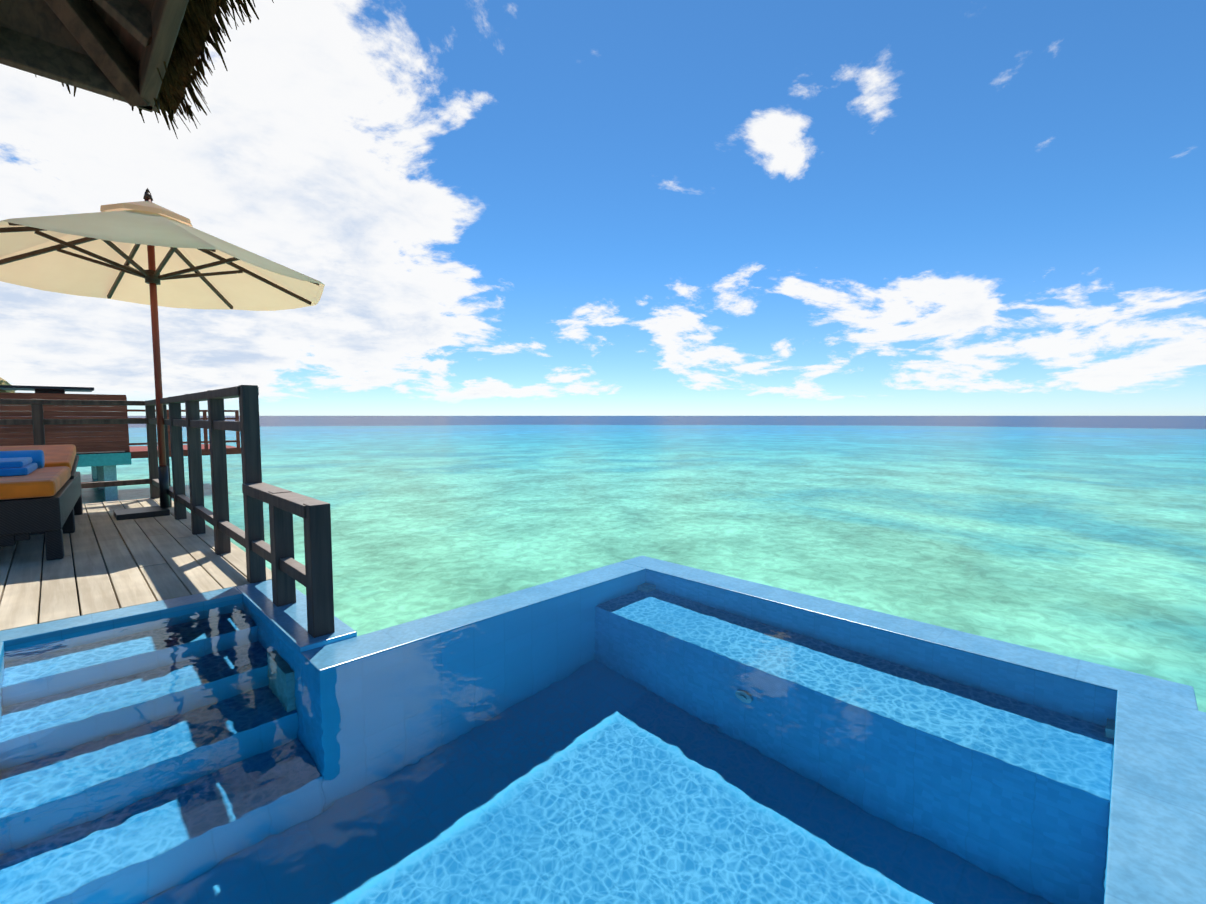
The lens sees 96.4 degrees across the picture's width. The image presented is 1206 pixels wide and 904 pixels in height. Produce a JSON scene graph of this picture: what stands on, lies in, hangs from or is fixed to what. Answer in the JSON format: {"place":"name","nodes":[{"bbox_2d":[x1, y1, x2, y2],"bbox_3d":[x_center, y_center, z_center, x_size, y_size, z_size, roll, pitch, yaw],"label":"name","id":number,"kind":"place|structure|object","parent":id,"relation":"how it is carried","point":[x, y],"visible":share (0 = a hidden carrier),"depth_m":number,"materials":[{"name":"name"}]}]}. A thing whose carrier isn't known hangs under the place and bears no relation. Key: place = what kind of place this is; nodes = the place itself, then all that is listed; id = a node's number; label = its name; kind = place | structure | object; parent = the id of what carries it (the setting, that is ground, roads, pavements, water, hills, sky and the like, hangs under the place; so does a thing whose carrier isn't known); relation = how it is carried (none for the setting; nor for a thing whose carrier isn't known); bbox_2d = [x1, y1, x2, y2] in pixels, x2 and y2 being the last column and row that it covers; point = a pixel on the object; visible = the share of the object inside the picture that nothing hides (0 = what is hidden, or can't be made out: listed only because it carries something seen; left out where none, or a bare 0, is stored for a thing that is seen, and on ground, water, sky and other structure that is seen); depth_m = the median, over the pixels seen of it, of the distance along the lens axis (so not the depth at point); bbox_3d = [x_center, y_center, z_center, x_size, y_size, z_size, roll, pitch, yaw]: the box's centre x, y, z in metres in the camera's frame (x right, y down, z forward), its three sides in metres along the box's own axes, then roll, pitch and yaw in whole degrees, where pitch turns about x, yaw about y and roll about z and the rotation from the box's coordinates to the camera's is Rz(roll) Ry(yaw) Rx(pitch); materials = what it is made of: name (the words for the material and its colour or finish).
{"place":"outdoors","nodes":[
{"label":"outdoors","id":0,"kind":"place"},
{"bbox_2d":[0,0,153,65],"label":"roof underside","id":1,"kind":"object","parent":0,"point":[39,19],"depth_m":2.28,"materials":[{"name":"brown wood"}]},
{"bbox_2d":[0,0,188,111],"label":"roof","id":2,"kind":"structure","parent":1,"relation":"attached to","point":[108,67],"depth_m":2.30,"materials":[{"name":"brown wood"}]},
{"bbox_2d":[159,0,220,113],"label":"thatched roof edge","id":3,"kind":"object","parent":1,"relation":"on","point":[184,66],"visible":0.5,"depth_m":2.31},
{"bbox_2d":[35,0,273,138],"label":"thatch fringe","id":4,"kind":"object","parent":3,"relation":"attached to","point":[214,29],"visible":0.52,"depth_m":2.29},
{"bbox_2d":[0,416,1205,711],"bbox_3d":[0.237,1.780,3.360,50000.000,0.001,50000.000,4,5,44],"label":"sea","id":5,"kind":"structure","parent":0,"point":[1078,536],"depth_m":11.42,"materials":[{"name":"liquid"}]},
{"bbox_2d":[4,508,119,623],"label":"deck board gaps","id":6,"kind":"object","parent":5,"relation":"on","point":[74,574],"depth_m":2.85,"materials":[{"name":"brown"}]},
{"bbox_2d":[0,498,271,630],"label":"timber deck","id":7,"kind":"structure","parent":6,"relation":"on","point":[152,559],"depth_m":2.96,"materials":[{"name":"grey wood"}]},
{"bbox_2d":[0,444,82,559],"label":"sun lounger","id":8,"kind":"object","parent":7,"relation":"on","point":[40,489],"visible":1,"depth_m":3.12,"materials":[{"name":"wood"}]},
{"bbox_2d":[0,188,324,519],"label":"patio umbrella","id":9,"kind":"object","parent":7,"relation":"on","point":[147,251],"visible":1,"depth_m":4.56,"materials":[{"name":"fabric"}]},
{"bbox_2d":[0,385,334,637],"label":"deck railing","id":10,"kind":"object","parent":7,"relation":"on","point":[313,575],"visible":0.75,"depth_m":2.71,"materials":[{"name":"brown wood"}]},
{"bbox_2d":[0,377,240,500],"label":"neighbour villa","id":11,"kind":"object","parent":5,"relation":"on","point":[106,452],"visible":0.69,"depth_m":12.35,"materials":[{"name":"wood"}]},
{"bbox_2d":[0,556,1205,903],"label":"pool coping","id":12,"kind":"object","parent":5,"relation":"in","point":[1156,842],"visible":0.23,"depth_m":1.75,"materials":[{"name":"blue tile"}]},
{"bbox_2d":[0,569,1116,903],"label":"swimming pool","id":13,"kind":"structure","parent":12,"relation":"in","point":[646,737],"depth_m":1.32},
{"bbox_2d":[0,0,1205,415],"label":"sky","id":14,"kind":"structure","parent":0,"point":[499,207],"materials":[{"name":"blue"}]}
]}

